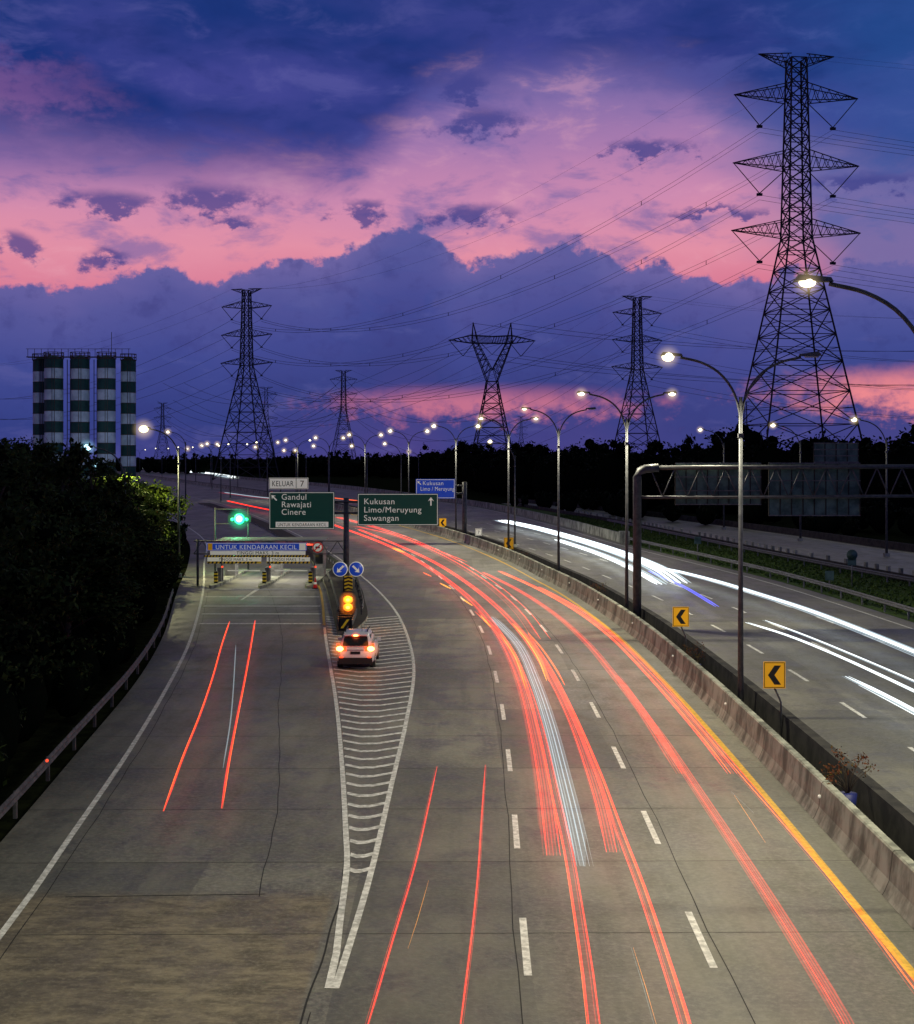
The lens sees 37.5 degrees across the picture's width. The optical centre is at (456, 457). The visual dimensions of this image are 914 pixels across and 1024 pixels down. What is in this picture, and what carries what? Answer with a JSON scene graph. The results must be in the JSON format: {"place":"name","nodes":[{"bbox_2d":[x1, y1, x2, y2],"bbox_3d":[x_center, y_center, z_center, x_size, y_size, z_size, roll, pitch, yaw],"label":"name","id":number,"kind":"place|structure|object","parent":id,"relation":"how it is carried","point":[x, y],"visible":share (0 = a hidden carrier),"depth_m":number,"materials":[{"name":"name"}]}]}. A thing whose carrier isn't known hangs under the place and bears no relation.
{"place":"outdoors","nodes":[
{"label":"outdoors","id":0,"kind":"place"},
{"bbox_2d":[0,473,913,1023],"bbox_3d":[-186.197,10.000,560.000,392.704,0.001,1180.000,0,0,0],"label":"highway road","id":1,"kind":"structure","parent":0,"point":[604,905],"depth_m":34.99,"materials":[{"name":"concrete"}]},
{"bbox_2d":[166,431,185,505],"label":"street lamp","id":2,"kind":"object","parent":1,"relation":"on","point":[185,463],"visible":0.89,"depth_m":269.89,"materials":[{"name":"metal"}]},
{"bbox_2d":[206,443,221,501],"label":"street lamp","id":3,"kind":"object","parent":1,"relation":"on","point":[220,476],"visible":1,"depth_m":299.93,"materials":[{"name":"metal"}]},
{"bbox_2d":[216,443,230,498],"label":"street lamp","id":4,"kind":"object","parent":1,"relation":"on","point":[230,469],"visible":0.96,"depth_m":319.94,"materials":[{"name":"metal"}]},
{"bbox_2d":[214,507,250,570],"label":"overhead lane signal","id":5,"kind":"object","parent":1,"relation":"on","point":[239,518],"visible":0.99,"depth_m":117.93,"materials":[{"name":"green metal"}]},
{"bbox_2d":[254,446,268,497],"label":"street lamp","id":6,"kind":"object","parent":1,"relation":"on","point":[267,471],"visible":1,"depth_m":329.92,"materials":[{"name":"metal"}]},
{"bbox_2d":[194,537,342,588],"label":"toll gate","id":7,"kind":"structure","parent":1,"relation":"on","point":[231,552],"depth_m":104.46,"materials":[{"name":"metal"}]},
{"bbox_2d":[312,542,322,552],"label":"no trucks sign","id":8,"kind":"object","parent":7,"relation":"attached to","point":[317,547],"visible":1,"depth_m":103.94,"materials":[{"name":"red"}]},
{"bbox_2d":[198,503,367,634],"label":"traffic island","id":9,"kind":"structure","parent":1,"relation":"on","point":[360,619],"depth_m":101.66,"materials":[{"name":"concrete"}]},
{"bbox_2d":[327,570,340,610],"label":"guardrail","id":10,"kind":"object","parent":9,"relation":"on","point":[333,589],"visible":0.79,"depth_m":93.58,"materials":[{"name":"grey metal"}]},
{"bbox_2d":[308,543,363,614],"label":"guardrail","id":11,"kind":"object","parent":9,"relation":"on","point":[361,599],"visible":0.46,"depth_m":99.55,"materials":[{"name":"grey metal"}]},
{"bbox_2d":[337,607,356,629],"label":"crash cushion","id":12,"kind":"object","parent":9,"relation":"on","point":[344,620],"visible":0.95,"depth_m":76.34,"materials":[{"name":"black plastic"}]},
{"bbox_2d":[343,593,352,613],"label":"warning beacon","id":13,"kind":"object","parent":9,"relation":"on","point":[348,603],"visible":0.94,"depth_m":77.95,"materials":[{"name":"yellow plastic"}]},
{"bbox_2d":[333,562,363,592],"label":"keep side sign","id":14,"kind":"object","parent":9,"relation":"on","point":[354,569],"visible":1,"depth_m":83.99,"materials":[{"name":"blue"}]},
{"bbox_2d":[269,478,437,591],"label":"highway direction sign","id":15,"kind":"object","parent":9,"relation":"on","point":[301,510],"visible":1,"depth_m":98.00,"materials":[{"name":"metal"}]},
{"bbox_2d":[312,577,317,588],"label":"traffic cone","id":16,"kind":"object","parent":1,"relation":"on","point":[315,585],"visible":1,"depth_m":102.10,"materials":[{"name":"red plastic"}]},
{"bbox_2d":[312,445,328,491],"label":"street lamp","id":17,"kind":"object","parent":1,"relation":"on","point":[328,466],"visible":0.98,"depth_m":259.92,"materials":[{"name":"metal"}]},
{"bbox_2d":[336,626,380,666],"bbox_3d":[-4.780,9.070,65.100,2.420,1.852,4.960,0,0,0],"label":"white suv car","id":18,"kind":"object","parent":1,"relation":"on","point":[357,646],"visible":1,"depth_m":63.42,"materials":[{"name":"white paint"}]},
{"bbox_2d":[0,581,913,1023],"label":"pavement joints","id":19,"kind":"object","parent":1,"relation":"on","point":[446,861],"visible":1,"depth_m":33.33,"materials":[{"name":"black asphalt"}]},
{"bbox_2d":[117,471,913,929],"bbox_3d":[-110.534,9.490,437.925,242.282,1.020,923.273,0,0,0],"label":"concrete median barrier","id":20,"kind":"object","parent":1,"relation":"on","point":[867,845],"visible":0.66,"depth_m":43.70,"materials":[{"name":"grey concrete"}]},
{"bbox_2d":[237,491,913,979],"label":"yellow edge line","id":21,"kind":"object","parent":1,"relation":"on","point":[879,933],"visible":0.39,"depth_m":37.08,"materials":[{"name":"paint"}]},
{"bbox_2d":[498,548,903,894],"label":"barrier joints and reflectors","id":22,"kind":"object","parent":1,"relation":"on","point":[819,796],"visible":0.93,"depth_m":37.20,"materials":[{"name":"grey"}]},
{"bbox_2d":[0,459,913,841],"bbox_3d":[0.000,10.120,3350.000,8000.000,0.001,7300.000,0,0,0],"label":"ground","id":23,"kind":"structure","parent":0,"point":[42,743],"depth_m":59.33,"materials":[{"name":"green plant"}]},
{"bbox_2d":[6,435,38,461],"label":"tree","id":24,"kind":"object","parent":23,"relation":"on","point":[29,444],"visible":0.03,"depth_m":120.76,"materials":[{"name":"green plant"}]},
{"bbox_2d":[0,439,46,478],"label":"tree","id":25,"kind":"object","parent":23,"relation":"on","point":[2,448],"visible":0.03,"depth_m":105.25,"materials":[{"name":"green plant"}]},
{"bbox_2d":[0,437,66,565],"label":"tree","id":26,"kind":"object","parent":23,"relation":"on","point":[4,456],"visible":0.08,"depth_m":59.50,"materials":[{"name":"green plant"}]},
{"bbox_2d":[22,437,84,510],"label":"tree","id":27,"kind":"object","parent":23,"relation":"on","point":[41,450],"visible":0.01,"depth_m":87.36,"materials":[{"name":"green plant"}]},
{"bbox_2d":[9,437,140,595],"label":"tree","id":28,"kind":"object","parent":23,"relation":"on","point":[70,464],"visible":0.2,"depth_m":65.50,"materials":[{"name":"green plant"}]},
{"bbox_2d":[26,332,136,481],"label":"cement silos","id":29,"kind":"object","parent":23,"relation":"on","point":[48,400],"visible":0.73,"depth_m":219.19,"materials":[{"name":"green paint"}]},
{"bbox_2d":[0,589,173,818],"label":"guardrail","id":30,"kind":"object","parent":23,"relation":"on","point":[21,789],"visible":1,"depth_m":45.94,"materials":[{"name":"grey metal"}]},
{"bbox_2d":[0,515,189,790],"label":"roadside shrubs","id":31,"kind":"object","parent":23,"relation":"on","point":[56,670],"visible":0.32,"depth_m":51.35,"materials":[{"name":"green plant"}]},
{"bbox_2d":[50,457,140,580],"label":"tree","id":32,"kind":"object","parent":23,"relation":"on","point":[113,509],"visible":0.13,"depth_m":76.33,"materials":[{"name":"green plant"}]},
{"bbox_2d":[84,444,126,493],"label":"street lamp","id":33,"kind":"object","parent":23,"relation":"on","point":[124,469],"visible":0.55,"depth_m":99.95,"materials":[{"name":"metal"}]},
{"bbox_2d":[96,472,142,488],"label":"tree","id":34,"kind":"object","parent":23,"relation":"on","point":[130,481],"visible":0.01,"depth_m":111.96,"materials":[{"name":"green plant"}]},
{"bbox_2d":[85,481,166,583],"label":"tree","id":35,"kind":"object","parent":23,"relation":"on","point":[142,527],"visible":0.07,"depth_m":86.20,"materials":[{"name":"green plant"}]},
{"bbox_2d":[123,478,176,538],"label":"tree","id":36,"kind":"object","parent":23,"relation":"on","point":[150,501],"visible":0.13,"depth_m":106.61,"materials":[{"name":"green plant"}]},
{"bbox_2d":[115,509,185,587],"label":"tree","id":37,"kind":"object","parent":23,"relation":"on","point":[142,562],"visible":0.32,"depth_m":81.27,"materials":[{"name":"green plant"}]},
{"bbox_2d":[137,513,165,539],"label":"tree","id":38,"kind":"object","parent":23,"relation":"on","point":[156,528],"visible":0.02,"depth_m":97.32,"materials":[{"name":"green plant"}]},
{"bbox_2d":[131,499,174,553],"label":"tree","id":39,"kind":"object","parent":23,"relation":"on","point":[156,517],"visible":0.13,"depth_m":101.18,"materials":[{"name":"green plant"}]},
{"bbox_2d":[139,425,181,576],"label":"street lamp","id":40,"kind":"object","parent":23,"relation":"on","point":[143,429],"visible":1,"depth_m":111.92,"materials":[{"name":"metal"}]},
{"bbox_2d":[153,403,171,459],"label":"electricity pylon","id":41,"kind":"object","parent":23,"relation":"on","point":[159,441],"visible":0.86,"depth_m":1847.55,"materials":[{"name":"black metal"}]},
{"bbox_2d":[138,479,193,537],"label":"tree","id":42,"kind":"object","parent":23,"relation":"on","point":[162,491],"visible":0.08,"depth_m":121.32,"materials":[{"name":"green plant"}]},
{"bbox_2d":[212,288,279,479],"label":"electricity pylon","id":43,"kind":"object","parent":23,"relation":"on","point":[249,309],"visible":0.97,"depth_m":596.56,"materials":[{"name":"black metal"}]},
{"bbox_2d":[90,449,441,478],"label":"distant trees","id":44,"kind":"object","parent":23,"relation":"on","point":[386,465],"visible":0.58,"depth_m":703.48,"materials":[{"name":"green plant"}]},
{"bbox_2d":[255,387,276,460],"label":"electricity pylon","id":45,"kind":"object","parent":23,"relation":"on","point":[267,395],"visible":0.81,"depth_m":1432.73,"materials":[{"name":"black metal"}]},
{"bbox_2d":[329,370,357,459],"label":"electricity pylon","id":46,"kind":"object","parent":23,"relation":"on","point":[345,408],"visible":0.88,"depth_m":1156.11,"materials":[{"name":"black metal"}]},
{"bbox_2d":[0,54,913,458],"bbox_3d":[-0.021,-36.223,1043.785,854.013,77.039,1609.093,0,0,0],"label":"power lines","id":47,"kind":"object","parent":46,"relation":"hanging from","point":[526,330],"visible":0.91,"depth_m":484.87,"materials":[{"name":"black metal"}]},
{"bbox_2d":[448,322,534,449],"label":"lattice power pylon","id":48,"kind":"object","parent":23,"relation":"on","point":[472,342],"visible":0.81,"depth_m":498.98,"materials":[{"name":"black metal"}]},
{"bbox_2d":[515,416,527,445],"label":"electricity pylon","id":49,"kind":"object","parent":23,"relation":"on","point":[520,429],"visible":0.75,"depth_m":2454.86,"materials":[{"name":"black metal"}]},
{"bbox_2d":[611,296,662,451],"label":"electricity pylon","id":50,"kind":"object","parent":23,"relation":"on","point":[634,317],"visible":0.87,"depth_m":623.87,"materials":[{"name":"black metal"}]},
{"bbox_2d":[419,417,913,517],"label":"distant trees","id":51,"kind":"object","parent":23,"relation":"on","point":[483,469],"visible":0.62,"depth_m":266.89,"materials":[{"name":"green plant"}]},
{"bbox_2d":[499,504,913,621],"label":"grass verge","id":52,"kind":"object","parent":23,"relation":"on","point":[902,615],"depth_m":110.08,"materials":[{"name":"green plant"}]},
{"bbox_2d":[694,537,700,560],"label":"roadside sign","id":53,"kind":"object","parent":52,"relation":"on","point":[697,540],"visible":1,"depth_m":129.94,"materials":[{"name":"metal"}]},
{"bbox_2d":[607,519,913,585],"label":"guardrail","id":54,"kind":"object","parent":52,"relation":"on","point":[886,575],"visible":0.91,"depth_m":126.09,"materials":[{"name":"metal"}]},
{"bbox_2d":[633,443,913,617],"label":"sign gantry","id":55,"kind":"object","parent":52,"relation":"on","point":[827,482],"visible":0.98,"depth_m":80.02,"materials":[{"name":"metal"}]},
{"bbox_2d":[825,571,833,589],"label":"roadside sign","id":56,"kind":"object","parent":52,"relation":"on","point":[829,575],"visible":0.82,"depth_m":99.94,"materials":[{"name":"metal"}]},
{"bbox_2d":[847,550,857,585],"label":"roadside sign","id":57,"kind":"object","parent":52,"relation":"on","point":[852,555],"visible":0.92,"depth_m":102.92,"materials":[{"name":"metal"}]},
{"bbox_2d":[509,486,913,535],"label":"distant shrubs","id":58,"kind":"object","parent":23,"relation":"on","point":[873,513],"visible":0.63,"depth_m":192.65,"materials":[{"name":"green plant"}]},
{"bbox_2d":[736,401,752,424],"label":"electricity pylon","id":59,"kind":"object","parent":23,"relation":"on","point":[746,414],"visible":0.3,"depth_m":1792.71,"materials":[{"name":"black metal"}]},
{"bbox_2d":[731,52,861,445],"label":"electricity pylon","id":60,"kind":"object","parent":23,"relation":"on","point":[803,193],"visible":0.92,"depth_m":249.24,"materials":[{"name":"black metal"}]},
{"bbox_2d":[0,0,913,458],"label":"sky","id":61,"kind":"structure","parent":0,"point":[160,159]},
{"bbox_2d":[116,470,913,812],"bbox_3d":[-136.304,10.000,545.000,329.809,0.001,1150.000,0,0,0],"label":"opposite highway road","id":62,"kind":"structure","parent":0,"point":[880,734],"depth_m":77.11,"materials":[{"name":"grey asphalt"}]},
{"bbox_2d":[350,445,367,492],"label":"street lamp","id":63,"kind":"object","parent":62,"relation":"on","point":[367,466],"visible":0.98,"depth_m":249.96,"materials":[{"name":"metal"}]},
{"bbox_2d":[141,469,629,543],"bbox_3d":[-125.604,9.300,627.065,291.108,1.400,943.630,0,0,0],"label":"concrete parapet","id":64,"kind":"structure","parent":62,"relation":"on","point":[619,536],"depth_m":228.35,"materials":[{"name":"grey concrete"}]},
{"bbox_2d":[383,443,401,492],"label":"street lamp","id":65,"kind":"object","parent":62,"relation":"on","point":[401,464],"visible":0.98,"depth_m":239.94,"materials":[{"name":"metal"}]},
{"bbox_2d":[0,485,913,987],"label":"road markings","id":66,"kind":"object","parent":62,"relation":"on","point":[334,979],"visible":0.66,"depth_m":42.74,"materials":[{"name":"white paint"}]},
{"bbox_2d":[488,440,516,546],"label":"street lamp","id":67,"kind":"object","parent":62,"relation":"on","point":[514,457],"visible":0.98,"depth_m":149.93,"materials":[{"name":"metal"}]},
{"bbox_2d":[628,537,913,619],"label":"guardrail","id":68,"kind":"object","parent":62,"relation":"on","point":[862,595],"visible":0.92,"depth_m":104.04,"materials":[{"name":"metal"}]},
{"bbox_2d":[501,503,913,574],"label":"side ramp road","id":69,"kind":"structure","parent":0,"point":[838,551],"depth_m":153.85,"materials":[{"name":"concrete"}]},
{"bbox_2d":[698,428,725,529],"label":"street lamp","id":70,"kind":"object","parent":69,"relation":"on","point":[723,527],"visible":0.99,"depth_m":184.90,"materials":[{"name":"metal"}]},
{"bbox_2d":[517,503,913,582],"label":"kerb block barrier","id":71,"kind":"object","parent":69,"relation":"on","point":[865,566],"visible":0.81,"depth_m":147.57,"materials":[{"name":"concrete"}]},
{"bbox_2d":[518,499,913,551],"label":"ramp parapet","id":72,"kind":"structure","parent":69,"relation":"on","point":[854,540],"depth_m":168.92,"materials":[{"name":"concrete"}]},
{"bbox_2d":[770,423,802,540],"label":"street lamp","id":73,"kind":"object","parent":69,"relation":"on","point":[800,538],"visible":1,"depth_m":159.92,"materials":[{"name":"metal"}]},
{"bbox_2d":[851,418,889,556],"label":"street lamp","id":74,"kind":"object","parent":69,"relation":"on","point":[886,554],"visible":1,"depth_m":134.91,"materials":[{"name":"metal"}]},
{"label":"median soil","id":75,"kind":"structure","parent":0,"visible":0},
{"bbox_2d":[202,445,219,483],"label":"street lamp","id":76,"kind":"object","parent":75,"relation":"on","point":[210,463],"visible":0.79,"depth_m":454.93,"materials":[{"name":"metal"}]},
{"bbox_2d":[228,444,247,486],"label":"street lamp","id":77,"kind":"object","parent":75,"relation":"on","point":[237,463],"visible":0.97,"depth_m":399.94,"materials":[{"name":"metal"}]},
{"bbox_2d":[285,439,310,491],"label":"street lamp","id":78,"kind":"object","parent":75,"relation":"on","point":[297,456],"visible":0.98,"depth_m":305.95,"materials":[{"name":"metal"}]},
{"bbox_2d":[314,437,344,491],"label":"street lamp","id":79,"kind":"object","parent":75,"relation":"on","point":[329,458],"visible":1,"depth_m":267.92,"materials":[{"name":"metal"}]},
{"bbox_2d":[347,434,382,492],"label":"street lamp","id":80,"kind":"object","parent":75,"relation":"on","point":[365,455],"visible":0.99,"depth_m":231.96,"materials":[{"name":"metal"}]},
{"bbox_2d":[388,430,428,492],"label":"street lamp","id":81,"kind":"object","parent":75,"relation":"on","point":[408,451],"visible":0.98,"depth_m":197.93,"materials":[{"name":"metal"}]},
{"bbox_2d":[416,479,466,533],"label":"blue direction sign","id":82,"kind":"object","parent":75,"relation":"on","point":[444,488],"visible":0.99,"depth_m":160.00,"materials":[{"name":"blue"}]},
{"bbox_2d":[439,518,445,526],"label":"chevron sign","id":83,"kind":"object","parent":75,"relation":"on","point":[442,522],"visible":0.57,"depth_m":176.05,"materials":[{"name":"orange"}]},
{"bbox_2d":[431,424,479,530],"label":"street lamp","id":84,"kind":"object","parent":75,"relation":"on","point":[455,439],"visible":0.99,"depth_m":165.94,"materials":[{"name":"metal"}]},
{"bbox_2d":[475,529,481,537],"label":"kilometre plate","id":85,"kind":"object","parent":75,"relation":"on","point":[478,532],"visible":0.86,"depth_m":152.70,"materials":[{"name":"white metal"}]},
{"bbox_2d":[478,417,538,548],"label":"street lamp","id":86,"kind":"object","parent":75,"relation":"on","point":[508,520],"visible":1,"depth_m":133.93,"materials":[{"name":"metal"}]},
{"bbox_2d":[504,538,513,548],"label":"chevron sign","id":87,"kind":"object","parent":75,"relation":"on","point":[511,543],"visible":0.57,"depth_m":134.27,"materials":[{"name":"orange"}]},
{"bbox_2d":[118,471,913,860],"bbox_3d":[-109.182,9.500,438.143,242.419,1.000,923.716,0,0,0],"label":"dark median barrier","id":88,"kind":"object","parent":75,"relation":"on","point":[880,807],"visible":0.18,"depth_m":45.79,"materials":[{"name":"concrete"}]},
{"bbox_2d":[521,407,595,570],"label":"street lamp","id":89,"kind":"object","parent":75,"relation":"on","point":[558,514],"visible":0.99,"depth_m":107.93,"materials":[{"name":"metal"}]},
{"bbox_2d":[590,583,605,591],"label":"potted shrub","id":90,"kind":"object","parent":75,"relation":"on","point":[599,589],"visible":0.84,"depth_m":92.56,"materials":[{"name":"green plant"}]},
{"bbox_2d":[577,391,676,609],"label":"street lamp","id":91,"kind":"object","parent":75,"relation":"on","point":[626,424],"visible":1,"depth_m":81.63,"materials":[{"name":"metal"}]},
{"bbox_2d":[673,607,688,653],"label":"chevron sign","id":92,"kind":"object","parent":75,"relation":"on","point":[681,617],"visible":0.89,"depth_m":65.49,"materials":[{"name":"orange"}]},
{"bbox_2d":[682,642,705,664],"bbox_3d":[10.861,9.198,61.582,1.082,1.462,1.130,0,0,14],"label":"potted shrub","id":93,"kind":"object","parent":75,"relation":"on","point":[696,656],"visible":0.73,"depth_m":61.63,"materials":[{"name":"green plant"}]},
{"bbox_2d":[660,352,821,702],"bbox_3d":[10.717,2.790,51.501,6.430,14.420,1.160,0,0,0],"label":"street lamp","id":94,"kind":"object","parent":75,"relation":"on","point":[667,356],"visible":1,"depth_m":51.43,"materials":[{"name":"metal"}]},
{"bbox_2d":[763,662,784,736],"bbox_3d":[11.089,8.575,47.042,0.763,2.852,0.138,0,0,0],"label":"chevron sign","id":95,"kind":"object","parent":75,"relation":"on","point":[774,675],"visible":0.92,"depth_m":46.98,"materials":[{"name":"orange"}]},
{"bbox_2d":[819,745,878,805],"bbox_3d":[10.664,8.979,37.271,1.592,1.852,1.295,0,0,-36],"label":"potted shrub","id":96,"kind":"object","parent":75,"relation":"on","point":[849,794],"visible":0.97,"depth_m":37.22,"materials":[{"name":"brown plant"}]},
{"bbox_2d":[793,274,913,333],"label":"street lamp","id":97,"kind":"object","parent":75,"relation":"on","point":[804,280],"visible":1,"depth_m":29.58,"materials":[{"name":"metal"}]}
]}

